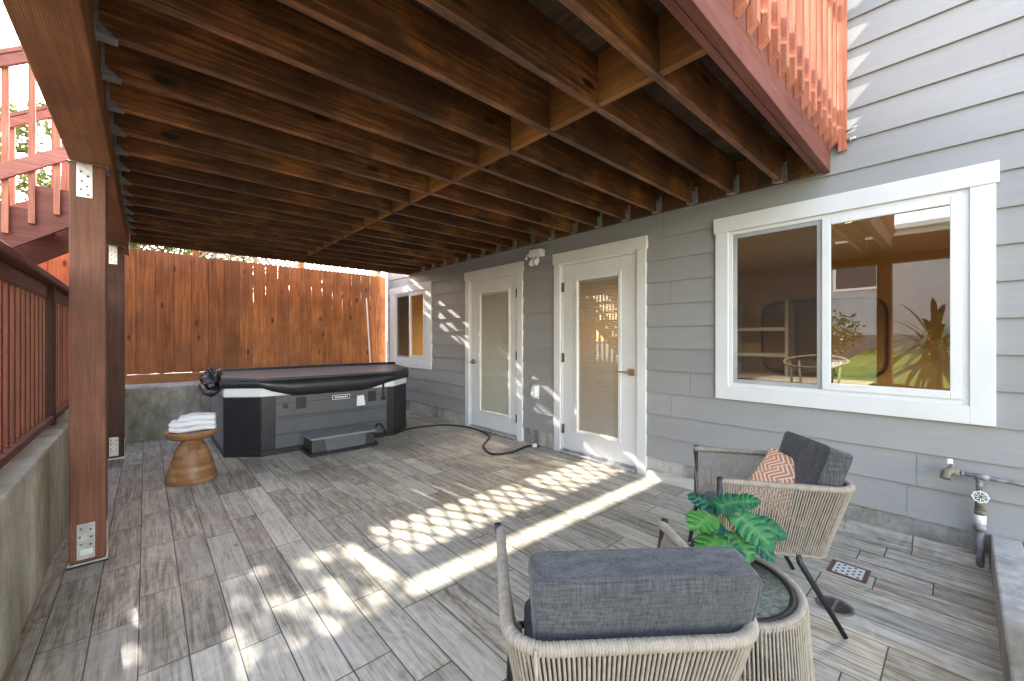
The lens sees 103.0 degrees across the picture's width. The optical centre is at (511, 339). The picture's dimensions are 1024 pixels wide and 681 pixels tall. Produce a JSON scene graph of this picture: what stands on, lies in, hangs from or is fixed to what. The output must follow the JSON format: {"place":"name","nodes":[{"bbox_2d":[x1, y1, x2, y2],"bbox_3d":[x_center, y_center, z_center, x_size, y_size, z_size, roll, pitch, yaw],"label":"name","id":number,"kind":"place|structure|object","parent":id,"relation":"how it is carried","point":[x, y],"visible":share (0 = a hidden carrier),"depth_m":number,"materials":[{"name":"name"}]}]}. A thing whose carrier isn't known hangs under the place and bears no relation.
{"place":"outdoors","nodes":[
{"label":"outdoors","id":0,"kind":"place"},
{"bbox_2d":[0,0,386,341],"label":"sky","id":1,"kind":"structure","parent":0,"point":[8,37],"materials":[{"name":"white"}]},
{"bbox_2d":[125,348,386,386],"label":"garden paving","id":2,"kind":"structure","parent":0,"point":[156,384],"depth_m":5.46,"materials":[{"name":"grey concrete"}]},
{"bbox_2d":[0,103,50,203],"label":"broadleaf tree","id":3,"kind":"object","parent":2,"relation":"on","point":[42,174],"visible":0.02,"depth_m":6.35,"materials":[{"name":"green plant"}]},
{"bbox_2d":[0,45,68,264],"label":"deck stair","id":4,"kind":"object","parent":2,"relation":"on","point":[34,227],"visible":0.45,"depth_m":3.26,"materials":[{"name":"brown wood"}]},
{"bbox_2d":[0,102,140,247],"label":"broadleaf tree","id":5,"kind":"object","parent":2,"relation":"on","point":[47,129],"visible":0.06,"depth_m":7.51,"materials":[{"name":"green plant"}]},
{"bbox_2d":[130,243,274,373],"bbox_3d":[-6.691,-0.584,6.105,5.677,2.410,1.026,0,0,-42],"label":"hedge","id":6,"kind":"object","parent":2,"relation":"on","point":[173,250],"visible":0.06,"depth_m":6.93,"materials":[{"name":"green plant"}]},
{"bbox_2d":[38,248,385,384],"bbox_3d":[-4.902,-0.295,5.571,6.631,2.430,0.200,0,0,-42],"label":"board fence","id":7,"kind":"object","parent":2,"relation":"on","point":[197,314],"visible":0.69,"depth_m":6.15,"materials":[{"name":"brown wood"}]},
{"bbox_2d":[366,298,370,362],"bbox_3d":[-2.627,-0.080,7.444,0.108,1.342,0.031,0,0,8],"label":"white pole","id":8,"kind":"object","parent":2,"relation":"on","point":[368,331],"visible":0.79,"depth_m":7.43,"materials":[{"name":"plastic"}]},
{"bbox_2d":[1,409,1003,680],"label":"patio","id":9,"kind":"structure","parent":0,"point":[375,563],"depth_m":2.11,"materials":[{"name":"grey wood"}]},
{"bbox_2d":[0,408,68,680],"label":"retaining wall","id":10,"kind":"structure","parent":9,"relation":"on","point":[34,496],"depth_m":1.85,"materials":[{"name":"concrete"}]},
{"bbox_2d":[0,240,68,468],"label":"balustrade","id":11,"kind":"object","parent":10,"relation":"on","point":[34,350],"visible":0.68,"depth_m":2.28,"materials":[{"name":"red wood"}]},
{"bbox_2d":[125,383,210,442],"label":"retaining wall","id":12,"kind":"structure","parent":9,"relation":"on","point":[152,412],"depth_m":4.98,"materials":[{"name":"grey concrete"}]},
{"bbox_2d":[163,426,218,486],"bbox_3d":[-2.788,1.003,3.545,0.380,0.434,0.380,0,0,-42],"label":"side stool","id":13,"kind":"object","parent":9,"relation":"on","point":[192,462],"visible":0.89,"depth_m":3.44,"materials":[{"name":"brown wood"}]},
{"bbox_2d":[168,412,216,432],"bbox_3d":[-2.781,0.723,3.552,0.326,0.148,0.210,0,0,-34],"label":"towel stack","id":14,"kind":"object","parent":13,"relation":"on","point":[194,421],"visible":1,"depth_m":3.48,"materials":[{"name":"white fabric"}]},
{"bbox_2d":[198,362,408,456],"bbox_3d":[-2.640,0.749,5.266,2.293,0.937,1.700,0,0,-42],"label":"hot tub","id":15,"kind":"object","parent":9,"relation":"on","point":[263,411],"visible":0.98,"depth_m":4.49,"materials":[{"name":"black plastic"}]},
{"bbox_2d":[300,424,377,457],"bbox_3d":[-1.919,1.124,4.560,0.740,0.192,0.375,0,0,-42],"label":"tub step","id":16,"kind":"object","parent":9,"relation":"on","point":[331,441],"visible":1,"depth_m":4.42,"materials":[{"name":"black plastic"}]},
{"bbox_2d":[2,0,856,570],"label":"wood deck","id":17,"kind":"structure","parent":9,"relation":"on","point":[402,136],"depth_m":2.19,"materials":[{"name":"wood"}]},
{"bbox_2d":[375,423,539,454],"bbox_3d":[-0.576,1.129,5.032,1.990,0.186,1.028,0,0,27],"label":"power cable","id":18,"kind":"object","parent":9,"relation":"on","point":[484,443],"visible":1,"depth_m":5.07,"materials":[{"name":"black rubber"}]},
{"bbox_2d":[494,518,761,680],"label":"rope armchair","id":19,"kind":"object","parent":9,"relation":"on","point":[673,606],"visible":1,"depth_m":0.84,"materials":[{"name":"fabric"}]},
{"bbox_2d":[387,0,1023,571],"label":"house","id":20,"kind":"structure","parent":9,"relation":"on","point":[659,346],"depth_m":2.95,"materials":[{"name":"grey paint"}]},
{"bbox_2d":[389,281,432,369],"bbox_3d":[-1.732,-0.219,6.959,0.082,1.402,1.471,0,0,-42],"label":"window","id":21,"kind":"structure","parent":20,"relation":"in","point":[400,297],"depth_m":7.00,"materials":[{"name":"white paint"}]},
{"bbox_2d":[464,261,523,440],"bbox_3d":[-0.259,0.145,5.294,0.120,2.150,1.185,0,0,-42],"label":"door","id":22,"kind":"structure","parent":20,"relation":"in","point":[493,295],"depth_m":5.27,"materials":[{"name":"white paint"}]},
{"bbox_2d":[525,248,544,266],"bbox_3d":[0.239,-0.923,4.639,0.117,0.196,0.274,0,0,-42],"label":"security light","id":23,"kind":"object","parent":20,"relation":"attached to","point":[535,254],"visible":1,"depth_m":4.58,"materials":[{"name":"white plastic"}]},
{"bbox_2d":[531,384,538,398],"bbox_3d":[0.263,0.605,4.684,0.070,0.160,0.100,0,0,-42],"label":"outlet cover","id":24,"kind":"object","parent":20,"relation":"attached to","point":[534,391],"visible":1,"depth_m":4.66,"materials":[{"name":"white plastic"}]},
{"bbox_2d":[553,235,647,474],"bbox_3d":[0.840,0.145,4.073,0.120,2.150,1.130,0,0,-42],"label":"door","id":25,"kind":"structure","parent":20,"relation":"in","point":[624,260],"depth_m":4.03,"materials":[{"name":"white paint"}]},
{"bbox_2d":[714,160,999,426],"bbox_3d":[2.104,-0.239,2.699,0.082,1.405,1.448,0,0,-42],"label":"window","id":26,"kind":"structure","parent":20,"relation":"in","point":[773,265],"depth_m":2.70,"materials":[{"name":"white paint"}]},
{"bbox_2d":[831,297,888,376],"bbox_3d":[4.581,-0.030,6.076,0.036,1.136,1.536,0,0,-42],"label":"wall mirror","id":27,"kind":"object","parent":20,"relation":"attached to","point":[859,334],"depth_m":5.72,"materials":[{"name":"black mirror"}]},
{"bbox_2d":[939,458,1023,567],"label":"outdoor tap","id":28,"kind":"object","parent":20,"relation":"attached to","point":[980,516],"visible":1,"depth_m":2.16,"materials":[{"name":"silver metal"}]},
{"bbox_2d":[685,542,814,680],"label":"rope side table","id":29,"kind":"object","parent":9,"relation":"on","point":[783,608],"visible":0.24,"depth_m":1.19,"materials":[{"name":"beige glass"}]},
{"bbox_2d":[686,492,787,563],"bbox_3d":[0.778,0.697,1.471,0.350,0.239,0.315,0,0,-42],"label":"potted plant","id":30,"kind":"object","parent":29,"relation":"on","point":[750,537],"visible":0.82,"depth_m":1.42,"materials":[{"name":"green plant"}]},
{"bbox_2d":[688,431,855,638],"bbox_3d":[1.194,0.837,1.967,0.597,0.768,0.576,0,0,15],"label":"rope armchair","id":31,"kind":"object","parent":9,"relation":"on","point":[822,488],"visible":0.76,"depth_m":1.72,"materials":[{"name":"fabric"}]},
{"bbox_2d":[739,446,807,526],"bbox_3d":[1.301,0.705,1.936,0.124,0.330,0.330,45,-10,-24],"label":"throw pillow","id":32,"kind":"object","parent":31,"relation":"on","point":[775,465],"visible":0.34,"depth_m":1.96,"materials":[{"name":"orange fabric"}]},
{"bbox_2d":[815,595,854,616],"bbox_3d":[1.475,1.217,1.859,0.144,0.006,0.144,0,0,-42],"label":"floor drain","id":33,"kind":"object","parent":9,"relation":"on","point":[839,607],"visible":0.84,"depth_m":1.85,"materials":[{"name":"metal"}]},
{"bbox_2d":[827,559,870,583],"bbox_3d":[1.769,1.217,2.138,0.160,0.006,0.160,0,0,-42],"label":"floor vent","id":34,"kind":"object","parent":9,"relation":"on","point":[853,572],"visible":1,"depth_m":2.13,"materials":[{"name":"metal"}]},
{"bbox_2d":[991,534,1023,680],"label":"concrete curb","id":35,"kind":"structure","parent":9,"relation":"on","point":[1007,565],"depth_m":1.64,"materials":[{"name":"concrete"}]},
{"bbox_2d":[831,355,849,382],"bbox_3d":[3.047,0.684,4.089,0.543,1.043,0.543,0,0,-42],"label":"hoop chair","id":36,"kind":"object","parent":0,"point":[840,365],"visible":0.21,"depth_m":3.89,"materials":[{"name":"beige wicker"}]},
{"bbox_2d":[833,379,874,385],"bbox_3d":[3.392,0.835,4.602,0.700,0.740,1.000,0,0,-42],"label":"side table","id":37,"kind":"object","parent":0,"point":[872,383],"visible":0.16,"depth_m":4.36,"materials":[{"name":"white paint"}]}
]}

